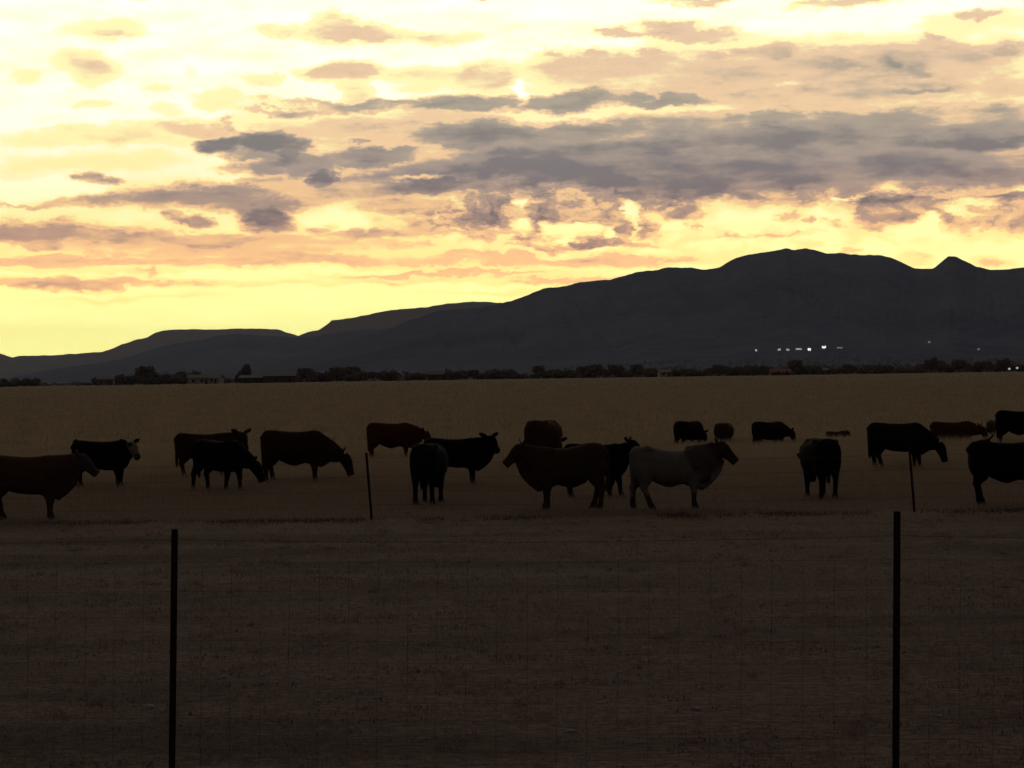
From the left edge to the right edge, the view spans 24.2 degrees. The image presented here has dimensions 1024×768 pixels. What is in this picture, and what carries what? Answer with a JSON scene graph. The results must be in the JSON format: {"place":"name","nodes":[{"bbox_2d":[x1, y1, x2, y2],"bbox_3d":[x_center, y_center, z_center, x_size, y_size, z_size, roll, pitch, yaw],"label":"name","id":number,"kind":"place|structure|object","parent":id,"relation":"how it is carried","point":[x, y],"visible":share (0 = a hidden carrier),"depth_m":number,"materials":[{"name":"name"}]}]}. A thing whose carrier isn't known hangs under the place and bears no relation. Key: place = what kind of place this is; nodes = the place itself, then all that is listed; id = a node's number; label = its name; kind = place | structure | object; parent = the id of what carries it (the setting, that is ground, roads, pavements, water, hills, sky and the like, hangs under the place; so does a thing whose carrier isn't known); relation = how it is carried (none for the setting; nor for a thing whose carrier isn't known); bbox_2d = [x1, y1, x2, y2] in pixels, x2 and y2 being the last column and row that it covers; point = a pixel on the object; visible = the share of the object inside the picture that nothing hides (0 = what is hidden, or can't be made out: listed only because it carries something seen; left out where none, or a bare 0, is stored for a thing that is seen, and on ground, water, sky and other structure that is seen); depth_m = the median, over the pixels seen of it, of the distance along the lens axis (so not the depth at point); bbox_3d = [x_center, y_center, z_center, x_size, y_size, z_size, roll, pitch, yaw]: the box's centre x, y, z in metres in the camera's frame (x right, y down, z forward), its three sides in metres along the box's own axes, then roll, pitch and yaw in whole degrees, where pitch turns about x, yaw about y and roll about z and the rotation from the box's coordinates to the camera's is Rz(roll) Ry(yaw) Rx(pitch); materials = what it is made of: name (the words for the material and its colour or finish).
{"place":"outdoors","nodes":[
{"label":"outdoors","id":0,"kind":"place"},
{"bbox_2d":[0,328,296,378],"bbox_3d":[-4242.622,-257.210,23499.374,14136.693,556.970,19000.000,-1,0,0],"label":"mountain","id":1,"kind":"structure","parent":0,"point":[10,367],"depth_m":22847.80,"materials":[{"name":"grey stone"}]},
{"bbox_2d":[5,329,384,385],"bbox_3d":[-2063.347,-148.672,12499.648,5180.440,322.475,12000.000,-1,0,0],"label":"hill","id":2,"kind":"structure","parent":0,"point":[224,350],"depth_m":12032.14,"materials":[{"name":"grey stone"}]},
{"bbox_2d":[297,301,499,336],"bbox_3d":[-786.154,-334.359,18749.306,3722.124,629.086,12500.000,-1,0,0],"label":"mountain","id":3,"kind":"structure","parent":0,"point":[386,319],"depth_m":18657.49,"materials":[{"name":"grey stone"}]},
{"bbox_2d":[0,372,1023,767],"bbox_3d":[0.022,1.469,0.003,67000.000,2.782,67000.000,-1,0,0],"label":"ground","id":4,"kind":"structure","parent":0,"point":[782,680],"depth_m":25.84,"materials":[{"name":"brown plant"}]},
{"bbox_2d":[0,377,18,386],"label":"tree","id":5,"kind":"object","parent":4,"relation":"on","point":[3,381],"visible":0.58,"depth_m":986.15,"materials":[{"name":"green plant"}]},
{"bbox_2d":[20,377,40,385],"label":"tree","id":6,"kind":"object","parent":4,"relation":"on","point":[32,382],"visible":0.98,"depth_m":1040.33,"materials":[{"name":"green plant"}]},
{"bbox_2d":[0,449,99,519],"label":"cow","id":7,"kind":"object","parent":4,"relation":"on","point":[52,478],"visible":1,"depth_m":49.90},
{"bbox_2d":[70,438,140,487],"bbox_3d":[-10.902,2.163,64.394,2.018,1.384,0.768,-1,0,8],"label":"cow","id":8,"kind":"object","parent":4,"relation":"on","point":[117,456],"visible":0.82,"depth_m":64.12},
{"bbox_2d":[96,376,115,384],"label":"house","id":9,"kind":"structure","parent":4,"relation":"on","point":[106,380],"depth_m":1016.67,"materials":[{"name":"beige paint"}]},
{"bbox_2d":[115,376,122,384],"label":"tree","id":10,"kind":"object","parent":4,"relation":"on","point":[118,381],"visible":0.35,"depth_m":1033.07,"materials":[{"name":"green plant"}]},
{"bbox_2d":[116,373,141,384],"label":"tree","id":11,"kind":"object","parent":4,"relation":"on","point":[127,380],"visible":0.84,"depth_m":1037.40,"materials":[{"name":"green plant"}]},
{"bbox_2d":[135,365,157,380],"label":"tree","id":12,"kind":"object","parent":4,"relation":"on","point":[141,372],"visible":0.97,"depth_m":1020.97,"materials":[{"name":"green plant"}]},
{"bbox_2d":[139,376,158,384],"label":"tree","id":13,"kind":"object","parent":4,"relation":"on","point":[146,381],"visible":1,"depth_m":992.03,"materials":[{"name":"green plant"}]},
{"bbox_2d":[155,372,172,384],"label":"tree","id":14,"kind":"object","parent":4,"relation":"on","point":[163,375],"visible":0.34,"depth_m":1095.58,"materials":[{"name":"green plant"}]},
{"bbox_2d":[160,376,182,383],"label":"tree","id":15,"kind":"object","parent":4,"relation":"on","point":[171,380],"visible":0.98,"depth_m":1057.34,"materials":[{"name":"green plant"}]},
{"bbox_2d":[172,375,187,383],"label":"tree","id":16,"kind":"object","parent":4,"relation":"on","point":[184,380],"visible":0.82,"depth_m":1066.68,"materials":[{"name":"green plant"}]},
{"bbox_2d":[172,369,202,383],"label":"tree","id":17,"kind":"object","parent":4,"relation":"on","point":[182,374],"visible":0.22,"depth_m":1080.57,"materials":[{"name":"green plant"}]},
{"bbox_2d":[187,374,210,383],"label":"house","id":18,"kind":"structure","parent":4,"relation":"on","point":[199,379],"depth_m":981.22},
{"bbox_2d":[174,427,250,478],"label":"cow","id":19,"kind":"object","parent":4,"relation":"on","point":[183,444],"visible":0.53,"depth_m":70.08},
{"bbox_2d":[210,375,224,383],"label":"house","id":20,"kind":"structure","parent":4,"relation":"on","point":[217,379],"depth_m":996.60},
{"bbox_2d":[191,439,265,491],"bbox_3d":[-7.329,2.118,61.605,2.316,1.392,0.802,-1,0,38],"label":"cow","id":21,"kind":"object","parent":4,"relation":"on","point":[227,458],"visible":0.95,"depth_m":61.34},
{"bbox_2d":[232,363,252,382],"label":"tree","id":22,"kind":"object","parent":4,"relation":"on","point":[245,369],"visible":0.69,"depth_m":1119.42,"materials":[{"name":"green plant"}]},
{"bbox_2d":[238,375,262,382],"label":"house","id":23,"kind":"structure","parent":4,"relation":"on","point":[250,378],"depth_m":1056.17,"materials":[{"name":"grey"}]},
{"bbox_2d":[262,372,295,382],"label":"barn","id":24,"kind":"structure","parent":4,"relation":"on","point":[278,377],"depth_m":1045.30,"materials":[{"name":"grey"}]},
{"bbox_2d":[19,374,565,385],"bbox_3d":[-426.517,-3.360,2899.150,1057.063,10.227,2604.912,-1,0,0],"label":"scattered scrub","id":25,"kind":"object","parent":4,"relation":"on","point":[62,384],"visible":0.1,"depth_m":2115.07,"materials":[{"name":"green plant"}]},
{"bbox_2d":[296,367,313,381],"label":"tree","id":26,"kind":"object","parent":4,"relation":"on","point":[302,373],"visible":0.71,"depth_m":1123.55,"materials":[{"name":"green plant"}]},
{"bbox_2d":[260,430,353,482],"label":"cow","id":27,"kind":"object","parent":4,"relation":"on","point":[311,447],"visible":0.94,"depth_m":65.80},
{"bbox_2d":[305,377,319,381],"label":"tree","id":28,"kind":"object","parent":4,"relation":"on","point":[308,379],"visible":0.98,"depth_m":1068.02,"materials":[{"name":"green plant"}]},
{"bbox_2d":[305,370,329,381],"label":"tree","id":29,"kind":"object","parent":4,"relation":"on","point":[323,377],"visible":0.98,"depth_m":1073.34,"materials":[{"name":"green plant"}]},
{"bbox_2d":[327,366,345,381],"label":"tree","id":30,"kind":"object","parent":4,"relation":"on","point":[335,372],"visible":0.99,"depth_m":1061.22,"materials":[{"name":"green plant"}]},
{"bbox_2d":[337,373,358,381],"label":"tree","id":31,"kind":"object","parent":4,"relation":"on","point":[350,378],"visible":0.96,"depth_m":1124.75,"materials":[{"name":"green plant"}]},
{"bbox_2d":[345,366,360,381],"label":"tree","id":32,"kind":"object","parent":4,"relation":"on","point":[351,370],"visible":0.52,"depth_m":1165.29,"materials":[{"name":"green plant"}]},
{"bbox_2d":[352,370,367,381],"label":"tree","id":33,"kind":"object","parent":4,"relation":"on","point":[361,377],"visible":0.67,"depth_m":1148.71,"materials":[{"name":"green plant"}]},
{"bbox_2d":[366,371,376,378],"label":"tree","id":34,"kind":"object","parent":4,"relation":"on","point":[371,375],"visible":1,"depth_m":1142.64,"materials":[{"name":"green plant"}]},
{"bbox_2d":[379,369,398,380],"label":"tree","id":35,"kind":"object","parent":4,"relation":"on","point":[387,376],"visible":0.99,"depth_m":1064.53,"materials":[{"name":"green plant"}]},
{"bbox_2d":[389,371,404,380],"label":"house","id":36,"kind":"structure","parent":4,"relation":"on","point":[401,377],"depth_m":1067.56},
{"bbox_2d":[366,422,430,456],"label":"cow","id":37,"kind":"object","parent":4,"relation":"on","point":[405,435],"visible":0.89,"depth_m":82.51},
{"bbox_2d":[406,371,421,380],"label":"tree","id":38,"kind":"object","parent":4,"relation":"on","point":[412,375],"visible":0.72,"depth_m":1150.23,"materials":[{"name":"green plant"}]},
{"bbox_2d":[415,373,427,380],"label":"tree","id":39,"kind":"object","parent":4,"relation":"on","point":[420,376],"visible":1,"depth_m":1143.11,"materials":[{"name":"green plant"}]},
{"bbox_2d":[409,443,449,503],"bbox_3d":[-1.853,2.044,54.644,0.839,1.420,2.342,-1,0,8],"label":"cow","id":40,"kind":"object","parent":4,"relation":"on","point":[429,462],"visible":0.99,"depth_m":53.61},
{"bbox_2d":[426,369,453,379],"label":"house","id":41,"kind":"structure","parent":4,"relation":"on","point":[436,375],"depth_m":1196.03,"materials":[{"name":"grey"}]},
{"bbox_2d":[444,368,467,379],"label":"tree","id":42,"kind":"object","parent":4,"relation":"on","point":[454,375],"visible":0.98,"depth_m":1126.51,"materials":[{"name":"green plant"}]},
{"bbox_2d":[424,432,499,484],"bbox_3d":[-1.309,1.999,62.896,2.109,1.449,0.758,-1,0,7],"label":"cow","id":43,"kind":"object","parent":4,"relation":"on","point":[471,455],"visible":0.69,"depth_m":62.66},
{"bbox_2d":[466,369,479,379],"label":"tree","id":44,"kind":"object","parent":4,"relation":"on","point":[474,373],"visible":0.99,"depth_m":1087.75,"materials":[{"name":"green plant"}]},
{"bbox_2d":[475,373,484,379],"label":"tree","id":45,"kind":"object","parent":4,"relation":"on","point":[478,376],"visible":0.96,"depth_m":1094.06,"materials":[{"name":"green plant"}]},
{"bbox_2d":[484,368,503,378],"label":"tree","id":46,"kind":"object","parent":4,"relation":"on","point":[495,374],"visible":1,"depth_m":1070.07,"materials":[{"name":"green plant"}]},
{"bbox_2d":[0,444,1001,518],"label":"barbed wire fence","id":47,"kind":"object","parent":4,"relation":"on","point":[370,504],"visible":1,"depth_m":48.30,"materials":[{"name":"metal"}]},
{"bbox_2d":[489,368,516,378],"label":"tree","id":48,"kind":"object","parent":4,"relation":"on","point":[509,372],"visible":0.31,"depth_m":1106.26,"materials":[{"name":"green plant"}]},
{"bbox_2d":[0,372,1023,496],"bbox_3d":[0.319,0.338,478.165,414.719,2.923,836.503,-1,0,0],"label":"tall grass","id":49,"kind":"structure","parent":4,"relation":"on","point":[780,403],"depth_m":196.58,"materials":[{"name":"brown plant"}]},
{"bbox_2d":[0,511,1023,767],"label":"wire fence","id":50,"kind":"object","parent":4,"relation":"on","point":[174,591],"visible":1,"depth_m":16.23,"materials":[{"name":"metal"}]},
{"bbox_2d":[32,505,1023,526],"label":"weed strip","id":51,"kind":"object","parent":4,"relation":"on","point":[317,520],"visible":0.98,"depth_m":47.92,"materials":[{"name":"plant"}]},
{"bbox_2d":[532,365,545,378],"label":"tree","id":52,"kind":"object","parent":4,"relation":"on","point":[536,368],"visible":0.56,"depth_m":1109.50,"materials":[{"name":"green plant"}]},
{"bbox_2d":[536,369,553,378],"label":"tree","id":53,"kind":"object","parent":4,"relation":"on","point":[548,374],"visible":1,"depth_m":1090.09,"materials":[{"name":"green plant"}]},
{"bbox_2d":[524,420,566,447],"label":"cow","id":54,"kind":"object","parent":4,"relation":"on","point":[544,433],"visible":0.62,"depth_m":73.62},
{"bbox_2d":[502,438,609,509],"bbox_3d":[0.953,1.930,51.243,2.310,1.588,0.742,-1,0,0],"label":"bull","id":55,"kind":"object","parent":4,"relation":"on","point":[592,465],"visible":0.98,"depth_m":51.01,"materials":[{"name":"black"}]},
{"bbox_2d":[552,370,564,377],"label":"tree","id":56,"kind":"object","parent":4,"relation":"on","point":[558,374],"visible":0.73,"depth_m":1129.95,"materials":[{"name":"green plant"}]},
{"bbox_2d":[558,368,573,377],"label":"tree","id":57,"kind":"object","parent":4,"relation":"on","point":[567,372],"visible":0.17,"depth_m":1198.53,"materials":[{"name":"green plant"}]},
{"bbox_2d":[567,371,578,377],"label":"tree","id":58,"kind":"object","parent":4,"relation":"on","point":[572,375],"visible":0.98,"depth_m":1100.71,"materials":[{"name":"green plant"}]},
{"bbox_2d":[576,365,586,374],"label":"tree","id":59,"kind":"object","parent":4,"relation":"on","point":[580,369],"visible":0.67,"depth_m":1177.96,"materials":[{"name":"green plant"}]},
{"bbox_2d":[580,372,595,377],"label":"tree","id":60,"kind":"object","parent":4,"relation":"on","point":[585,375],"visible":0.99,"depth_m":1149.61,"materials":[{"name":"green plant"}]},
{"bbox_2d":[585,364,603,377],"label":"tree","id":61,"kind":"object","parent":4,"relation":"on","point":[595,369],"visible":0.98,"depth_m":1142.13,"materials":[{"name":"green plant"}]},
{"bbox_2d":[564,436,639,496],"bbox_3d":[2.174,1.969,56.214,1.993,1.445,0.655,-1,0,-4],"label":"cow","id":62,"kind":"object","parent":4,"relation":"on","point":[619,458],"visible":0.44,"depth_m":56.04},
{"bbox_2d":[602,369,612,375],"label":"tree","id":63,"kind":"object","parent":4,"relation":"on","point":[609,372],"visible":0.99,"depth_m":1108.01,"materials":[{"name":"green plant"}]},
{"bbox_2d":[608,364,624,377],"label":"tree","id":64,"kind":"object","parent":4,"relation":"on","point":[616,369],"visible":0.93,"depth_m":1117.42,"materials":[{"name":"green plant"}]},
{"bbox_2d":[629,364,643,376],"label":"tree","id":65,"kind":"object","parent":4,"relation":"on","point":[636,367],"visible":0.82,"depth_m":1155.03,"materials":[{"name":"green plant"}]},
{"bbox_2d":[644,368,664,376],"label":"tree","id":66,"kind":"object","parent":4,"relation":"on","point":[651,372],"visible":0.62,"depth_m":1111.22,"materials":[{"name":"green plant"}]},
{"bbox_2d":[657,369,671,376],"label":"shed","id":67,"kind":"structure","parent":4,"relation":"on","point":[664,373],"depth_m":1056.57,"materials":[{"name":"white"}]},
{"bbox_2d":[671,368,683,376],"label":"tree","id":68,"kind":"object","parent":4,"relation":"on","point":[677,373],"visible":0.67,"depth_m":1168.48,"materials":[{"name":"green plant"}]},
{"bbox_2d":[629,437,738,508],"bbox_3d":[3.647,1.904,50.654,2.321,1.528,0.722,-1,0,0],"label":"bull","id":69,"kind":"object","parent":4,"relation":"on","point":[668,468],"visible":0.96,"depth_m":50.43,"materials":[{"name":"grey"}]},
{"bbox_2d":[673,421,708,445],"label":"cow","id":70,"kind":"object","parent":4,"relation":"on","point":[690,430],"visible":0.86,"depth_m":93.90},
{"bbox_2d":[685,369,701,376],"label":"tree","id":71,"kind":"object","parent":4,"relation":"on","point":[692,372],"visible":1,"depth_m":1140.69,"materials":[{"name":"green plant"}]},
{"bbox_2d":[711,364,724,373],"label":"tree","id":72,"kind":"object","parent":4,"relation":"on","point":[715,369],"visible":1,"depth_m":1117.26,"materials":[{"name":"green plant"}]},
{"bbox_2d":[714,423,733,441],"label":"cow","id":73,"kind":"object","parent":4,"relation":"on","point":[722,431],"visible":0.81,"depth_m":96.32},
{"bbox_2d":[723,365,745,375],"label":"tree","id":74,"kind":"object","parent":4,"relation":"on","point":[731,371],"visible":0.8,"depth_m":1127.96,"materials":[{"name":"green plant"}]},
{"bbox_2d":[748,365,758,375],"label":"tree","id":75,"kind":"object","parent":4,"relation":"on","point":[754,367],"visible":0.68,"depth_m":1121.52,"materials":[{"name":"green plant"}]},
{"bbox_2d":[744,364,770,375],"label":"tree","id":76,"kind":"object","parent":4,"relation":"on","point":[763,368],"visible":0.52,"depth_m":1139.59,"materials":[{"name":"green plant"}]},
{"bbox_2d":[751,421,795,444],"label":"cow","id":77,"kind":"object","parent":4,"relation":"on","point":[761,431],"visible":0.87,"depth_m":94.27},
{"bbox_2d":[768,369,790,375],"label":"shed","id":78,"kind":"structure","parent":4,"relation":"on","point":[771,372],"depth_m":1036.74,"materials":[{"name":"red metal"}]},
{"bbox_2d":[561,354,1023,377],"bbox_3d":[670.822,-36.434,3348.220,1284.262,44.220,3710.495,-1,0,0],"label":"scrub woodland","id":79,"kind":"object","parent":4,"relation":"on","point":[908,366],"visible":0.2,"depth_m":4679.73,"materials":[{"name":"green plant"}]},
{"bbox_2d":[787,359,803,374],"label":"tree","id":80,"kind":"object","parent":4,"relation":"on","point":[796,365],"visible":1,"depth_m":1116.49,"materials":[{"name":"green plant"}]},
{"bbox_2d":[791,367,811,374],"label":"tree","id":81,"kind":"object","parent":4,"relation":"on","point":[806,370],"visible":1,"depth_m":1120.81,"materials":[{"name":"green plant"}]},
{"bbox_2d":[804,364,819,374],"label":"tree","id":82,"kind":"object","parent":4,"relation":"on","point":[814,369],"visible":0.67,"depth_m":1131.69,"materials":[{"name":"green plant"}]},
{"bbox_2d":[797,438,840,499],"bbox_3d":[6.963,1.917,54.481,0.850,1.392,2.279,-1,0,-7],"label":"cow","id":83,"kind":"object","parent":4,"relation":"on","point":[821,462],"visible":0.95,"depth_m":53.49},
{"bbox_2d":[821,368,834,374],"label":"shed","id":84,"kind":"structure","parent":4,"relation":"on","point":[825,370],"depth_m":1097.00,"materials":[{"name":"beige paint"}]},
{"bbox_2d":[828,367,847,373],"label":"tree","id":85,"kind":"object","parent":4,"relation":"on","point":[837,370],"visible":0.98,"depth_m":1091.75,"materials":[{"name":"green plant"}]},
{"bbox_2d":[826,430,850,439],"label":"cow","id":86,"kind":"object","parent":4,"relation":"on","point":[837,434],"visible":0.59,"depth_m":100.83},
{"bbox_2d":[847,366,857,373],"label":"tree","id":87,"kind":"object","parent":4,"relation":"on","point":[852,368],"visible":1,"depth_m":1106.48,"materials":[{"name":"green plant"}]},
{"bbox_2d":[856,368,869,373],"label":"tree","id":88,"kind":"object","parent":4,"relation":"on","point":[863,371],"visible":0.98,"depth_m":1151.13,"materials":[{"name":"green plant"}]},
{"bbox_2d":[866,365,880,373],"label":"tree","id":89,"kind":"object","parent":4,"relation":"on","point":[872,369],"visible":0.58,"depth_m":1174.01,"materials":[{"name":"green plant"}]},
{"bbox_2d":[875,364,894,373],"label":"tree","id":90,"kind":"object","parent":4,"relation":"on","point":[883,369],"visible":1,"depth_m":1111.71,"materials":[{"name":"green plant"}]},
{"bbox_2d":[866,422,947,468],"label":"cow","id":91,"kind":"object","parent":4,"relation":"on","point":[919,438],"visible":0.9,"depth_m":69.04},
{"bbox_2d":[902,368,915,372],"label":"tree","id":92,"kind":"object","parent":4,"relation":"on","point":[905,370],"visible":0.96,"depth_m":1142.58,"materials":[{"name":"green plant"}]},
{"bbox_2d":[923,357,938,372],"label":"tree","id":93,"kind":"object","parent":4,"relation":"on","point":[932,363],"visible":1,"depth_m":1131.11,"materials":[{"name":"green plant"}]},
{"bbox_2d":[936,363,956,372],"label":"tree","id":94,"kind":"object","parent":4,"relation":"on","point":[941,367],"visible":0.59,"depth_m":1174.15,"materials":[{"name":"green plant"}]},
{"bbox_2d":[929,421,987,440],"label":"cow","id":95,"kind":"object","parent":4,"relation":"on","point":[962,429],"visible":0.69,"depth_m":93.43},
{"bbox_2d":[950,359,967,372],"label":"tree","id":96,"kind":"object","parent":4,"relation":"on","point":[960,364],"visible":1,"depth_m":1151.41,"materials":[{"name":"green plant"}]},
{"bbox_2d":[972,362,984,369],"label":"tree","id":97,"kind":"object","parent":4,"relation":"on","point":[977,365],"visible":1,"depth_m":1181.11,"materials":[{"name":"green plant"}]},
{"bbox_2d":[985,364,995,370],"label":"tree","id":98,"kind":"object","parent":4,"relation":"on","point":[991,367],"visible":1,"depth_m":1125.46,"materials":[{"name":"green plant"}]},
{"bbox_2d":[986,419,995,435],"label":"cow","id":99,"kind":"object","parent":4,"relation":"on","point":[990,426],"visible":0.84,"depth_m":99.16},
{"bbox_2d":[966,434,1023,504],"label":"cow","id":100,"kind":"object","parent":4,"relation":"on","point":[1007,466],"visible":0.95,"depth_m":50.28},
{"bbox_2d":[996,357,1011,371],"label":"tree","id":101,"kind":"object","parent":4,"relation":"on","point":[1002,364],"visible":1,"depth_m":1129.56,"materials":[{"name":"green plant"}]},
{"bbox_2d":[995,410,1023,441],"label":"cow","id":102,"kind":"object","parent":4,"relation":"on","point":[1006,421],"visible":0.91,"depth_m":89.15},
{"bbox_2d":[0,433,1023,523],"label":"tall grass","id":103,"kind":"structure","parent":0,"point":[586,491],"depth_m":57.93,"materials":[{"name":"brown plant"}]},
{"bbox_2d":[0,0,1023,356],"label":"sky","id":104,"kind":"structure","parent":0,"point":[296,167],"materials":[{"name":"yellow"}]},
{"bbox_2d":[87,248,1023,382],"bbox_3d":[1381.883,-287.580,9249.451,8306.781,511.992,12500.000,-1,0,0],"label":"mountain","id":105,"kind":"structure","parent":0,"point":[767,305],"depth_m":7065.84,"materials":[{"name":"grey stone"}]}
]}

